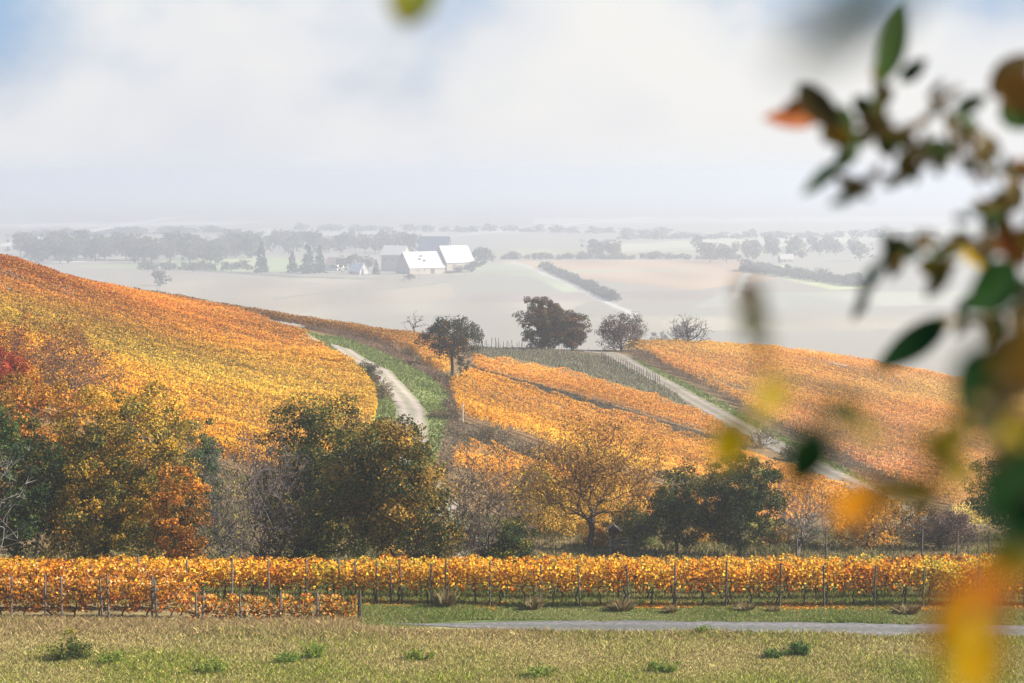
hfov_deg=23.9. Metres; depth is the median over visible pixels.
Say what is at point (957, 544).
vineyard post
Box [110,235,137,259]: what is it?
broadleaf tree
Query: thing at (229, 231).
broadleaf tree
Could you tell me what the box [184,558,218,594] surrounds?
grapevine
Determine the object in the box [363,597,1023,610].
fallen leaves
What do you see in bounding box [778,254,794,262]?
cottage
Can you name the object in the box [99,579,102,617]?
vineyard post
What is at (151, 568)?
grapevine
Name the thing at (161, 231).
field bush
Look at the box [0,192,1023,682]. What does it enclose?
ground
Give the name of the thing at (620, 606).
grass tussock
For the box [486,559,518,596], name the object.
grapevine
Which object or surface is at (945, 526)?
dark bush
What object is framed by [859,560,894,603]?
grapevine
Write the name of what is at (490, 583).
vineyard post
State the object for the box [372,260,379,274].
conifer
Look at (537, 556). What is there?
grapevine
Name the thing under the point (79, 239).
broadleaf tree
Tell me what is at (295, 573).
grapevine
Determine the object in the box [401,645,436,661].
weed clump
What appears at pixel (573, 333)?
crest tree
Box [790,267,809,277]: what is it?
field bush
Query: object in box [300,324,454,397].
weed strip
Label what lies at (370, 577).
grapevine
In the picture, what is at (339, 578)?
vineyard post
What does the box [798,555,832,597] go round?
grapevine
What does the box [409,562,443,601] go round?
grapevine
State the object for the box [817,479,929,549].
orange bush
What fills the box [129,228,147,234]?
field bush
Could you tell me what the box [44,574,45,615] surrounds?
vineyard post
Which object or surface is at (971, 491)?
dark tree
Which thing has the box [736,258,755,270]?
field bush
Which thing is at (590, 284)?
field bush
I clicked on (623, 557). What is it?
grapevine
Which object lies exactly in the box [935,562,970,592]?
grapevine
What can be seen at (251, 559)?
grapevine
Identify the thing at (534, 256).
field bush
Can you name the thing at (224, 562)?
grapevine
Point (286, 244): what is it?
broadleaf tree
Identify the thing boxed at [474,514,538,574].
green shrub
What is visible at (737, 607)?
grass tussock
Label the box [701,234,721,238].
field bush
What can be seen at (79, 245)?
broadleaf tree
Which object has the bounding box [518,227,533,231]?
field bush
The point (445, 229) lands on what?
field bush
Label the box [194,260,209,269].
field bush
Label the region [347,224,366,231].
field bush
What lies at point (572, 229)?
field bush
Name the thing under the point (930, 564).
grapevine
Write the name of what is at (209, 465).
green shrub
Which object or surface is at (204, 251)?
broadleaf tree
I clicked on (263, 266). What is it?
conifer
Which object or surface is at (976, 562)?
grapevine
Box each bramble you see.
[372,377,395,400]
[399,343,421,356]
[412,353,433,365]
[423,402,465,420]
[431,369,460,383]
[440,392,466,410]
[461,420,518,442]
[499,436,550,458]
[747,423,782,448]
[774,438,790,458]
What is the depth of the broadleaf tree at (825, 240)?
2147.77 m
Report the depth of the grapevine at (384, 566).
98.37 m
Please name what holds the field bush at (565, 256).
on the ground at (656, 296)
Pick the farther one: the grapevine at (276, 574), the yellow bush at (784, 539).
the yellow bush at (784, 539)
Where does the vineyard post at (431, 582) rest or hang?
on the ground at (656, 296)
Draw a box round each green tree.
[637,458,717,553]
[690,455,790,556]
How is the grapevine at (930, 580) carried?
on the ground at (656, 296)
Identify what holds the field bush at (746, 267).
on the ground at (656, 296)
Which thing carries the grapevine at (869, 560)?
on the ground at (656, 296)
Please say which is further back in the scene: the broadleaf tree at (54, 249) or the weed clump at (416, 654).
the broadleaf tree at (54, 249)
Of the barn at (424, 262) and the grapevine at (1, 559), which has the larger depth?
the barn at (424, 262)
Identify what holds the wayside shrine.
on the ground at (656, 296)
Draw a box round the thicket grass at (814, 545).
[0,437,1004,583]
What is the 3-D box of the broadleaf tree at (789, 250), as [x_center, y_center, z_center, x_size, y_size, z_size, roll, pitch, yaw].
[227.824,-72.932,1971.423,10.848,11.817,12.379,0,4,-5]
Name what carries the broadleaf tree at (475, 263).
on the ground at (656, 296)
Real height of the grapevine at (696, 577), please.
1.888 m
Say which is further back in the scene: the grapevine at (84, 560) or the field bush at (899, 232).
the field bush at (899, 232)
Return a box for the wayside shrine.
[605,523,620,552]
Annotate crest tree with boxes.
[512,296,565,348]
[551,309,592,349]
[594,311,647,350]
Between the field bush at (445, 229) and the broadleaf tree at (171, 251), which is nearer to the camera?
the broadleaf tree at (171, 251)
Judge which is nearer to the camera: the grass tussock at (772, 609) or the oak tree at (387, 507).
the grass tussock at (772, 609)
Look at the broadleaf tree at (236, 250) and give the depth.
2070.14 m
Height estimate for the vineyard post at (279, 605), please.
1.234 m
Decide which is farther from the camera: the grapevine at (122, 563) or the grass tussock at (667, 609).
the grapevine at (122, 563)
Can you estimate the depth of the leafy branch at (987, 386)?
1.43 m
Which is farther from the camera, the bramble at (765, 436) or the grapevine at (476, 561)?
the bramble at (765, 436)
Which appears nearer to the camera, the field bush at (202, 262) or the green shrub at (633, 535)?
the green shrub at (633, 535)
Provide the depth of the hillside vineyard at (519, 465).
174.52 m
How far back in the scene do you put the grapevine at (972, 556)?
99.38 m
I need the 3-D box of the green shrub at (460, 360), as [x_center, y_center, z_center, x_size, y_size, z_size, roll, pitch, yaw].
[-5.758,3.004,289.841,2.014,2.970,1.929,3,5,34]
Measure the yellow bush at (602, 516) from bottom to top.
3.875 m
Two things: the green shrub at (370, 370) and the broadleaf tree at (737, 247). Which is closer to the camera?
the green shrub at (370, 370)
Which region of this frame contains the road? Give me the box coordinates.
[391,619,1023,637]
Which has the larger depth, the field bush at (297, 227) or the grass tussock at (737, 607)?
the field bush at (297, 227)
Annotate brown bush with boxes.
[0,304,104,396]
[14,322,132,424]
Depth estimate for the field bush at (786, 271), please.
1664.36 m
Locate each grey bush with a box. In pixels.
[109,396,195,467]
[184,422,330,580]
[185,467,270,580]
[433,433,547,571]
[771,478,841,555]
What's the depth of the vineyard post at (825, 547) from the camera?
103.31 m
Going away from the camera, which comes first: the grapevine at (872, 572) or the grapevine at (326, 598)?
the grapevine at (326, 598)
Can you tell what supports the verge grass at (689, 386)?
on the ground at (656, 296)
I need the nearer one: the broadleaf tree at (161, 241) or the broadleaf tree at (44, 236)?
the broadleaf tree at (161, 241)
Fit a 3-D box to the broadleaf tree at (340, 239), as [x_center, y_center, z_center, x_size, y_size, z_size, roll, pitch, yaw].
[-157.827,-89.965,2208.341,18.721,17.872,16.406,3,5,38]
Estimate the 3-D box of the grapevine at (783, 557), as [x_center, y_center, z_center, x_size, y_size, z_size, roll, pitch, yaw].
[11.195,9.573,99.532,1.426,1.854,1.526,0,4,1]
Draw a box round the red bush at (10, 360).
[0,347,39,407]
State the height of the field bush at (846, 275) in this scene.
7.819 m
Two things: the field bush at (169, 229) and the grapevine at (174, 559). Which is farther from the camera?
the field bush at (169, 229)
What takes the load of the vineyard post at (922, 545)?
on the ground at (656, 296)
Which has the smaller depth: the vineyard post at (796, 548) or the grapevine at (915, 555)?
the grapevine at (915, 555)
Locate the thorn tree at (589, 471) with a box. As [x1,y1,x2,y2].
[511,400,667,549]
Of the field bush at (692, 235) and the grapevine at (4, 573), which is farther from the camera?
the field bush at (692, 235)
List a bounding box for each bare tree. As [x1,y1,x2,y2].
[403,311,425,333]
[663,313,715,350]
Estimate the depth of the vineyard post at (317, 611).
92.29 m
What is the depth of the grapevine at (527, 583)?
95.71 m
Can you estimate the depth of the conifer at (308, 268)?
1725.00 m
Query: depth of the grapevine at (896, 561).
97.58 m
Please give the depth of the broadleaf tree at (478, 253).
1817.96 m
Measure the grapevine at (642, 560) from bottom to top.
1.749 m
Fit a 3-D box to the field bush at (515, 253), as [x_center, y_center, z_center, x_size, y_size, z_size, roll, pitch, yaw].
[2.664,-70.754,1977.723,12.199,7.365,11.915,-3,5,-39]
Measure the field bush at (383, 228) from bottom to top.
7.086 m
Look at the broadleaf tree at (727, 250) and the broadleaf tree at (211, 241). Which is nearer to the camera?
the broadleaf tree at (727, 250)
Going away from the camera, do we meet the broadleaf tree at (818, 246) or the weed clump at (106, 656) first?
the weed clump at (106, 656)
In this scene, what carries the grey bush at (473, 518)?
on the ground at (656, 296)
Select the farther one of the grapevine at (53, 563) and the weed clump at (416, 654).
the grapevine at (53, 563)
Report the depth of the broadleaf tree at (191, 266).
1749.10 m
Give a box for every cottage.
[324,257,343,270]
[348,261,368,274]
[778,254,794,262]
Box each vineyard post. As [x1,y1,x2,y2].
[10,576,12,615]
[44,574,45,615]
[60,577,62,617]
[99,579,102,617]
[106,574,109,617]
[151,575,152,617]
[154,579,157,616]
[195,593,196,616]
[202,591,204,617]
[231,557,232,600]
[239,594,241,617]
[267,558,269,601]
[279,593,280,617]
[305,560,306,601]
[316,592,318,617]
[337,558,341,598]
[354,560,356,600]
[357,592,361,618]
[375,561,377,603]
[390,566,391,603]
[398,559,402,603]
[430,563,432,603]
[445,561,446,595]
[489,560,490,605]
[539,565,541,598]
[577,565,580,607]
[626,565,629,603]
[674,563,676,606]
[725,561,727,606]
[779,563,781,606]
[796,537,797,584]
[823,565,824,606]
[825,533,826,584]
[873,565,876,606]
[921,529,922,583]
[922,567,924,607]
[956,531,958,560]
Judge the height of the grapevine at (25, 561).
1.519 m
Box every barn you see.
[395,251,445,273]
[418,234,450,250]
[437,245,473,269]
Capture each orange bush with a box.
[139,461,214,580]
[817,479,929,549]
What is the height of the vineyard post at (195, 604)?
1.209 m
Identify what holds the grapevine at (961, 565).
on the ground at (656, 296)
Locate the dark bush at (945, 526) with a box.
[889,500,982,549]
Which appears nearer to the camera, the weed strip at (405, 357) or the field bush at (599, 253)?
the weed strip at (405, 357)
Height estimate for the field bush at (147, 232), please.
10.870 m
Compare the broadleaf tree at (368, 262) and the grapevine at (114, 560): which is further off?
the broadleaf tree at (368, 262)
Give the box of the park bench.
[607,538,630,555]
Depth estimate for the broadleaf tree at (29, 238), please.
2079.15 m
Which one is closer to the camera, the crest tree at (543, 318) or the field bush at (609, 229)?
the crest tree at (543, 318)
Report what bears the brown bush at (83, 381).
on the ground at (656, 296)
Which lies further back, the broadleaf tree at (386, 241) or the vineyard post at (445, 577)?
the broadleaf tree at (386, 241)
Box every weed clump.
[47,634,95,660]
[63,624,77,635]
[98,649,126,662]
[193,656,227,673]
[273,647,305,662]
[301,640,329,659]
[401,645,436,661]
[516,662,559,679]
[647,659,683,672]
[695,623,713,631]
[763,645,788,659]
[783,639,812,656]
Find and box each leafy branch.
[387,0,435,27]
[710,277,1023,579]
[762,6,1023,226]
[776,0,909,70]
[852,192,1023,371]
[926,572,1023,682]
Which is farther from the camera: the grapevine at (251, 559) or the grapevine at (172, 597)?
the grapevine at (251, 559)
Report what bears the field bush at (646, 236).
on the ground at (656, 296)
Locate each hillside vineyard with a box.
[0,254,377,468]
[134,287,468,372]
[449,367,902,511]
[452,437,829,523]
[471,352,749,436]
[623,338,1023,519]
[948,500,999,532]
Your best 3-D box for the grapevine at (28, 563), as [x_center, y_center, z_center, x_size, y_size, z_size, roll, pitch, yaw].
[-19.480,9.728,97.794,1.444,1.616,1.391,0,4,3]
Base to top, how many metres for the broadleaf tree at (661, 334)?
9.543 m
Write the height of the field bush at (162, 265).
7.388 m
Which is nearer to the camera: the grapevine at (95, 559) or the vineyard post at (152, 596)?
the vineyard post at (152, 596)
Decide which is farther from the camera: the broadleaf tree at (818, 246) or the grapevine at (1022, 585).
the broadleaf tree at (818, 246)
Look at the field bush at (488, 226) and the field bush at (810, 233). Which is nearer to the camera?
the field bush at (810, 233)
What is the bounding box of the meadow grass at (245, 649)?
[0,612,1023,682]
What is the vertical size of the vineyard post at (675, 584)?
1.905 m
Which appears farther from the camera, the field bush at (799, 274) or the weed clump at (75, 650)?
the field bush at (799, 274)
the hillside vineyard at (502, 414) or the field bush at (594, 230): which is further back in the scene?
the field bush at (594, 230)
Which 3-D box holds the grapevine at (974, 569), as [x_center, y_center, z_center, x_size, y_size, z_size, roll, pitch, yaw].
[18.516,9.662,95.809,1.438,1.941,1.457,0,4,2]
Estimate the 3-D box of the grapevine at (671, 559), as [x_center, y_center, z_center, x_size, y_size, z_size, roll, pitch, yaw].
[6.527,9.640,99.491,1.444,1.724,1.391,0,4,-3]
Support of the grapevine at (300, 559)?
on the ground at (656, 296)
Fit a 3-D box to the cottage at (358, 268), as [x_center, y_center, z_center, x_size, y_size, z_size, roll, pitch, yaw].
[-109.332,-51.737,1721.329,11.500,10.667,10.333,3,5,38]
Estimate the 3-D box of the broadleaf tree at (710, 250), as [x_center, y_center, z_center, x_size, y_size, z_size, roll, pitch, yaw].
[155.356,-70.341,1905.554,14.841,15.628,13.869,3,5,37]
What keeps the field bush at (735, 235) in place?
on the ground at (656, 296)
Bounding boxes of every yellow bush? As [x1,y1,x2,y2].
[493,463,589,537]
[545,476,648,533]
[579,522,621,546]
[682,528,731,543]
[748,520,806,547]
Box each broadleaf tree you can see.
[4,233,24,254]
[12,232,37,251]
[18,232,39,251]
[21,241,36,259]
[30,244,48,262]
[34,242,50,259]
[38,232,58,244]
[40,231,64,253]
[46,236,74,262]
[51,229,66,237]
[52,234,87,259]
[58,242,78,263]
[70,228,91,239]
[74,238,86,259]
[81,240,91,258]
[83,236,101,255]
[83,238,104,260]
[92,233,118,253]
[98,242,114,260]
[110,232,127,253]
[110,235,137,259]
[120,233,146,258]
[126,243,143,262]
[132,239,165,260]
[137,235,156,260]
[150,270,172,285]
[154,237,167,259]
[160,230,181,248]
[162,242,178,259]
[175,234,210,263]
[180,232,200,259]
[187,262,200,272]
[188,238,205,259]
[196,241,224,262]
[198,237,230,261]
[203,243,225,263]
[207,243,227,263]
[216,234,231,241]
[217,228,240,239]
[217,239,238,259]
[223,235,241,257]
[226,232,247,255]
[236,230,265,255]
[237,234,259,257]
[242,234,263,257]
[254,231,267,251]
[263,235,277,250]
[270,228,286,246]
[273,229,291,243]
[273,231,284,248]
[280,239,299,254]
[282,231,300,250]
[285,233,310,249]
[296,230,307,248]
[303,231,326,253]
[308,228,322,243]
[319,239,332,250]
[324,236,335,248]
[329,234,348,252]
[330,258,350,272]
[340,253,363,267]
[341,230,360,245]
[344,232,359,249]
[348,237,359,249]
[354,234,371,250]
[359,255,374,267]
[369,234,384,250]
[371,240,381,252]
[376,230,391,239]
[377,235,394,247]
[388,229,403,244]
[392,232,410,244]
[402,274,415,279]
[403,233,418,251]
[452,265,462,272]
[464,261,479,271]
[471,246,493,266]
[578,239,608,255]
[603,239,621,253]
[648,332,667,341]
[672,321,696,340]
[690,235,702,248]
[696,242,707,254]
[702,242,720,259]
[712,243,738,262]
[731,241,741,253]
[741,242,754,257]
[744,246,760,259]
[748,239,763,253]
[761,243,780,256]
[763,236,779,249]
[782,236,804,248]
[785,245,797,257]
[788,237,812,252]
[798,249,807,257]
[807,236,817,250]
[813,239,828,254]
[819,234,838,244]
[820,238,833,251]
[826,241,844,254]
[847,237,858,244]
[849,241,876,260]
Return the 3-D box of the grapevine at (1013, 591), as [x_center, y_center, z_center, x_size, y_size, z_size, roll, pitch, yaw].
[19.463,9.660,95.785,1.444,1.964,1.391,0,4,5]
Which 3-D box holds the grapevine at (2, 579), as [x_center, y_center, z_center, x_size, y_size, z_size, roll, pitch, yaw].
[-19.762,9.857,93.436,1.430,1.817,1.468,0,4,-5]
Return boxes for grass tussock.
[432,588,459,607]
[522,596,544,609]
[605,598,636,611]
[661,605,676,612]
[731,601,755,611]
[765,605,779,611]
[889,602,921,614]
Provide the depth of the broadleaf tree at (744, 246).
2010.07 m
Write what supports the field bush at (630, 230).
on the ground at (656, 296)
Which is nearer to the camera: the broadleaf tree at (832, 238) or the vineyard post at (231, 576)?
the vineyard post at (231, 576)
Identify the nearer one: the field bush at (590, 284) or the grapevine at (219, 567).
the grapevine at (219, 567)
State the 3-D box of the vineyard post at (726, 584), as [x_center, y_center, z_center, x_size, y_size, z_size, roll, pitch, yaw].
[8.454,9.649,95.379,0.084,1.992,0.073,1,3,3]
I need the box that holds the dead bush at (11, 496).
[0,442,44,561]
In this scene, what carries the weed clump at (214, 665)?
on the ground at (656, 296)
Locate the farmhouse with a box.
[380,244,409,270]
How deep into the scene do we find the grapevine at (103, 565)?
97.70 m
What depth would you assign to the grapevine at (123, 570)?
95.01 m
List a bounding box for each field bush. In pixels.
[36,229,54,235]
[51,228,70,235]
[93,231,108,235]
[99,229,110,234]
[109,226,125,234]
[119,226,136,234]
[128,226,150,234]
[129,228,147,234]
[137,260,153,269]
[146,262,158,270]
[152,229,172,233]
[158,225,174,232]
[159,260,173,268]
[164,265,172,269]
[176,225,189,233]
[178,262,189,269]
[188,228,199,232]
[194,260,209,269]
[198,225,218,232]
[205,263,218,270]
[218,261,235,270]
[234,259,251,268]
[244,264,253,269]
[293,223,309,230]
[316,224,334,230]
[325,224,344,230]
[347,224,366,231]
[361,225,377,230]
[377,226,392,230]
[398,224,419,231]
[417,224,435,232]
[437,226,451,231]
[451,225,468,232]
[463,226,479,232]
[481,223,497,230]
[499,225,517,230]
[500,254,508,259]
[508,251,522,258]
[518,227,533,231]
[529,253,540,258]
[531,224,545,231]
[537,252,548,259]
[542,261,553,267]
[547,224,563,232]
[555,254,563,259]
[561,226,579,232]
[561,252,572,258]
[569,273,580,279]
[575,254,584,259]
[577,252,590,258]
[584,226,603,233]
[584,252,596,258]
[584,280,598,290]
[591,284,600,293]
[595,252,606,258]
[598,289,607,297]
[600,227,616,232]
[601,288,616,298]
[605,290,621,300]
[611,251,623,259]
[616,230,636,239]
[617,227,635,232]
[633,233,650,238]
[636,229,655,234]
[638,253,647,258]
[647,253,656,258]
[650,231,666,239]
[652,227,672,233]
[652,251,664,258]
[662,252,674,258]
[663,234,680,238]
[672,232,691,237]
[682,254,691,259]
[688,232,701,237]
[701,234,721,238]
[714,231,728,238]
[729,233,746,238]
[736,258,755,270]
[740,259,759,271]
[742,228,757,237]
[749,261,768,271]
[755,263,771,272]
[759,231,781,238]
[763,263,777,273]
[769,266,778,274]
[771,231,794,238]
[773,266,783,275]
[779,264,798,276]
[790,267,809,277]
[793,232,808,237]
[795,269,810,278]
[800,231,821,237]
[800,270,816,279]
[809,267,832,281]
[819,232,836,236]
[820,272,835,281]
[823,274,835,282]
[831,230,847,236]
[831,274,840,283]
[837,273,854,284]
[840,272,861,284]
[843,272,862,285]
[847,229,865,236]
[852,277,862,286]
[862,228,882,237]
[868,232,881,237]
[889,231,906,235]
[904,230,929,237]
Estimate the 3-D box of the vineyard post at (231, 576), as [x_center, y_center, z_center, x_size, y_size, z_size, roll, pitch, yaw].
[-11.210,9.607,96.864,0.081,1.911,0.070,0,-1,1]
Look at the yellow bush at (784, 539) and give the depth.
133.55 m
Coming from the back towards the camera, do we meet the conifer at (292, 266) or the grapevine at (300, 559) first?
the conifer at (292, 266)
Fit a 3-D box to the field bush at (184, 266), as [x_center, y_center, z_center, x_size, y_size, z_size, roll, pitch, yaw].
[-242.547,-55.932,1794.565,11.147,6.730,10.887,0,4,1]
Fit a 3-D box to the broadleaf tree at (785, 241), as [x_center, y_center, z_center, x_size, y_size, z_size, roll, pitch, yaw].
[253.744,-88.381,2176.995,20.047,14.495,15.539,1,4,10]
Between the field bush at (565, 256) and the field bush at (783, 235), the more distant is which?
the field bush at (783, 235)
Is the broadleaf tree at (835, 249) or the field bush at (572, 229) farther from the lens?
the field bush at (572, 229)
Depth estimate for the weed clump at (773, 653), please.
85.07 m
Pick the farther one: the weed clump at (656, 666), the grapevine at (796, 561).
the grapevine at (796, 561)
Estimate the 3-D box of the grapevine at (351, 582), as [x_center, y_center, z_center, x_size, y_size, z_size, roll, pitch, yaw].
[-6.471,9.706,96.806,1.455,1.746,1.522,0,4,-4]
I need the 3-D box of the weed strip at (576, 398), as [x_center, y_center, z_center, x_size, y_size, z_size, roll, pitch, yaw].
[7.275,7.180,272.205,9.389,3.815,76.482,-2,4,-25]
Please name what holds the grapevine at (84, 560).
on the ground at (656, 296)
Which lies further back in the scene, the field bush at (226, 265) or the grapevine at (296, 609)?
the field bush at (226, 265)
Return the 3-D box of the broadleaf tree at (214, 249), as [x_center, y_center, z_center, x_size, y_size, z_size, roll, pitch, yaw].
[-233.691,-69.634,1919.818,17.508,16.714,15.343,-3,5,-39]
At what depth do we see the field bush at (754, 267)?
1745.65 m
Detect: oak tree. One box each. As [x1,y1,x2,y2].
[245,392,383,570]
[311,413,467,578]
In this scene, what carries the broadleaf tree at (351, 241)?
on the ground at (656, 296)
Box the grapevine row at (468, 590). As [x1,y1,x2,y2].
[0,580,1022,603]
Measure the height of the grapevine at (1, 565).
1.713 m
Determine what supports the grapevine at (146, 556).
on the ground at (656, 296)
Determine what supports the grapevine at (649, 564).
on the ground at (656, 296)
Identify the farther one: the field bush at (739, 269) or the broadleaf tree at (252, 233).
the broadleaf tree at (252, 233)
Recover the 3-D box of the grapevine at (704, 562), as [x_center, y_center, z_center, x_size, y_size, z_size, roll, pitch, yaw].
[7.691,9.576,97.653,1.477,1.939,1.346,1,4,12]
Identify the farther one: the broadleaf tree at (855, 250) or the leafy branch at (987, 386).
the broadleaf tree at (855, 250)
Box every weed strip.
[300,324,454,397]
[436,388,459,477]
[448,420,582,464]
[472,364,711,445]
[632,347,892,479]
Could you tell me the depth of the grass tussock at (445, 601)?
95.19 m
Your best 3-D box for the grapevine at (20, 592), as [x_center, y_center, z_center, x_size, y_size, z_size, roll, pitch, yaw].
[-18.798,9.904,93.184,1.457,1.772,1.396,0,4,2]
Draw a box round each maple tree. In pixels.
[0,364,113,553]
[28,380,205,576]
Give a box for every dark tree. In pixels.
[0,404,70,565]
[960,456,1001,536]
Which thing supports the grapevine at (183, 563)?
on the ground at (656, 296)
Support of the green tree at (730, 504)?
on the ground at (656, 296)
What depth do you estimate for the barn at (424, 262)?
1732.45 m
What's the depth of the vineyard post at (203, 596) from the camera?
92.30 m
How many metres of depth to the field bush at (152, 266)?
1790.82 m
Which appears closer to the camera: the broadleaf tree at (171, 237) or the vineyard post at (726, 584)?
the vineyard post at (726, 584)
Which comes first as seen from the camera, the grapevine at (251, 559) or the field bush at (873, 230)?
the grapevine at (251, 559)
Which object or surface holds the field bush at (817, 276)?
on the ground at (656, 296)
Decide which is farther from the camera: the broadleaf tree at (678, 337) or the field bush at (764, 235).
the field bush at (764, 235)
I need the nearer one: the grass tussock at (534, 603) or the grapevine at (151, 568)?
the grass tussock at (534, 603)
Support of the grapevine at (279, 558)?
on the ground at (656, 296)
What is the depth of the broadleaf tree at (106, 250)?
1995.56 m
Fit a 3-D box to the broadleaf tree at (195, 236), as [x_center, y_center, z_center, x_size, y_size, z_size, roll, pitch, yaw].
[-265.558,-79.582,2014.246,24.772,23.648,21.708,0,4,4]
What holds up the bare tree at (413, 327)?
on the ground at (656, 296)
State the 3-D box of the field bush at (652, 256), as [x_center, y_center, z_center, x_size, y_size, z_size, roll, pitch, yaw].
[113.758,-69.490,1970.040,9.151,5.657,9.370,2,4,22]
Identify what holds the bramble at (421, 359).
on the ground at (656, 296)
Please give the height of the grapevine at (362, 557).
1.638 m
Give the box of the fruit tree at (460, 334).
[414,314,484,375]
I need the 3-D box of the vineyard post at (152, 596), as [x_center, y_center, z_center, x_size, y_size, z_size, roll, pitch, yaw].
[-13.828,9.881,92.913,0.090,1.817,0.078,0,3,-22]
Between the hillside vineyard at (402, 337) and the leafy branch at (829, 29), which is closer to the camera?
the leafy branch at (829, 29)
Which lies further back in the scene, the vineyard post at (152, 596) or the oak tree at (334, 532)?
the oak tree at (334, 532)
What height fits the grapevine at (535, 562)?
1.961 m
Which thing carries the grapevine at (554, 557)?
on the ground at (656, 296)
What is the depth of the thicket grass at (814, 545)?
130.88 m
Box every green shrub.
[173,417,224,562]
[357,359,382,383]
[455,355,470,376]
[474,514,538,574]
[600,502,662,548]
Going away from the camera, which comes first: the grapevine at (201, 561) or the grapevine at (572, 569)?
the grapevine at (572, 569)
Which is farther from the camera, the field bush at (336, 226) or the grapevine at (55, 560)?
the field bush at (336, 226)
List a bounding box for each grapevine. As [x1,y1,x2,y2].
[0,557,19,589]
[0,562,20,597]
[0,566,13,603]
[0,576,19,617]
[1,555,25,571]
[3,560,40,606]
[5,573,43,617]
[12,558,41,588]
[13,561,48,588]
[21,556,49,574]
[29,575,67,616]
[30,564,67,609]
[37,559,71,595]
[39,557,72,580]
[51,557,82,575]
[55,563,93,606]
[56,574,92,617]
[64,562,96,595]
[67,557,100,580]
[77,574,117,615]
[78,556,109,571]
[85,565,120,609]
[87,560,118,597]
[98,557,132,579]
[103,554,134,587]
[105,572,141,616]
[109,558,142,594]
[110,563,146,609]
[125,558,157,592]
[129,575,166,616]
[134,554,164,587]
[135,559,170,590]
[138,566,174,603]
[153,558,184,578]
[154,573,191,617]
[158,555,188,575]
[159,559,194,597]
[164,562,201,608]
[175,590,213,619]
[179,556,212,592]
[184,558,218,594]
[190,556,217,588]
[201,593,238,617]
[206,562,240,599]
[209,557,241,592]
[213,555,243,585]
[226,592,263,618]
[234,561,267,594]
[236,556,267,591]
[240,554,272,586]
[251,595,286,617]
[259,563,294,599]
[261,559,294,593]
[266,556,297,587]
[276,591,311,617]
[283,564,317,594]
[289,557,321,593]
[293,555,325,589]
[301,590,336,617]
[310,560,344,595]
[318,560,350,592]
[321,558,347,579]
[326,591,361,617]
[333,564,367,598]
[345,557,378,594]
[350,555,380,586]
[355,563,389,600]
[374,556,408,592]
[378,553,407,587]
[380,559,415,601]
[401,557,434,595]
[406,555,437,589]
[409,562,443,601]
[429,558,462,594]
[431,556,461,588]
[432,556,465,593]
[457,556,491,603]
[458,552,491,594]
[459,554,487,585]
[481,561,517,604]
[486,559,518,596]
[487,556,518,589]
[506,561,541,602]
[515,554,548,597]
[518,555,549,591]
[535,562,570,605]
[541,552,572,591]
[545,556,577,595]
[558,563,593,604]
[569,554,600,593]
[571,555,605,596]
[581,562,617,606]
[598,552,630,592]
[600,557,634,596]
[607,559,642,600]
[626,554,659,593]
[631,555,663,598]
[634,563,668,605]
[654,554,686,593]
[656,560,691,604]
[657,558,691,597]
[683,554,713,592]
[685,557,718,598]
[685,563,719,604]
[710,553,739,592]
[710,563,745,604]
[713,554,746,598]
[732,563,768,603]
[738,554,769,590]
[741,557,776,597]
[759,561,794,604]
[767,552,801,592]
[771,559,805,597]
[786,562,822,605]
[795,555,827,591]
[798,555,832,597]
[809,556,844,604]
[826,556,856,581]
[827,554,860,596]
[836,563,870,604]
[850,553,883,581]
[855,558,888,595]
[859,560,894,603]
[879,556,910,591]
[884,555,919,595]
[887,559,922,604]
[904,553,936,593]
[912,558,947,604]
[913,555,949,595]
[934,552,967,580]
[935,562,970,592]
[942,557,975,582]
[961,552,989,571]
[962,561,992,575]
[971,555,991,571]
[986,566,1021,592]
[1015,577,1023,593]
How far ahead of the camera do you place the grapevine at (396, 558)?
100.27 m
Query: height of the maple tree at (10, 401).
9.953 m
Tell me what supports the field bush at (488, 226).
on the ground at (656, 296)
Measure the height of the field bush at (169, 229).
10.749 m
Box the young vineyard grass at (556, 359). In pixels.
[464,346,686,404]
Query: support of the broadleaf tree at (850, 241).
on the ground at (656, 296)
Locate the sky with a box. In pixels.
[0,0,1023,192]
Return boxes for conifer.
[253,241,268,272]
[286,251,297,272]
[298,244,317,273]
[315,246,327,272]
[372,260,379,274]
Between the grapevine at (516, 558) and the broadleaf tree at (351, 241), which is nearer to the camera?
the grapevine at (516, 558)
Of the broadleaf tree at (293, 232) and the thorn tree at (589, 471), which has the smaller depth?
the thorn tree at (589, 471)
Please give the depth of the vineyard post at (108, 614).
92.86 m
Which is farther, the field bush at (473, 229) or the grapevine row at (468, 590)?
the field bush at (473, 229)
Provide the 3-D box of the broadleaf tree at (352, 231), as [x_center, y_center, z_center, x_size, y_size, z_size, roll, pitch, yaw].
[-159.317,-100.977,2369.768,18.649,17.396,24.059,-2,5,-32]
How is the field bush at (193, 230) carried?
on the ground at (656, 296)
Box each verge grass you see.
[298,327,448,464]
[320,595,1023,627]
[602,349,872,483]
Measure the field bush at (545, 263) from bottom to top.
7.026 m
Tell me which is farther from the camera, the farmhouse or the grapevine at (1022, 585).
the farmhouse
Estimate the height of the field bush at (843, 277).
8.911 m
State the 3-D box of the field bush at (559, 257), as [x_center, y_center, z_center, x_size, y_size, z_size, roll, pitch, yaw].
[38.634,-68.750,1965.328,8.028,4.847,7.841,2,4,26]
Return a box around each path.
[298,334,526,576]
[562,349,987,526]
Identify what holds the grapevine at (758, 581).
on the ground at (656, 296)
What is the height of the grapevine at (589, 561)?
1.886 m
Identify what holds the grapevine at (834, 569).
on the ground at (656, 296)
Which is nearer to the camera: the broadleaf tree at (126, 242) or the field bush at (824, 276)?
the field bush at (824, 276)
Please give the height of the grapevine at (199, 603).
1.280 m
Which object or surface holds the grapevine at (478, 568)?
on the ground at (656, 296)

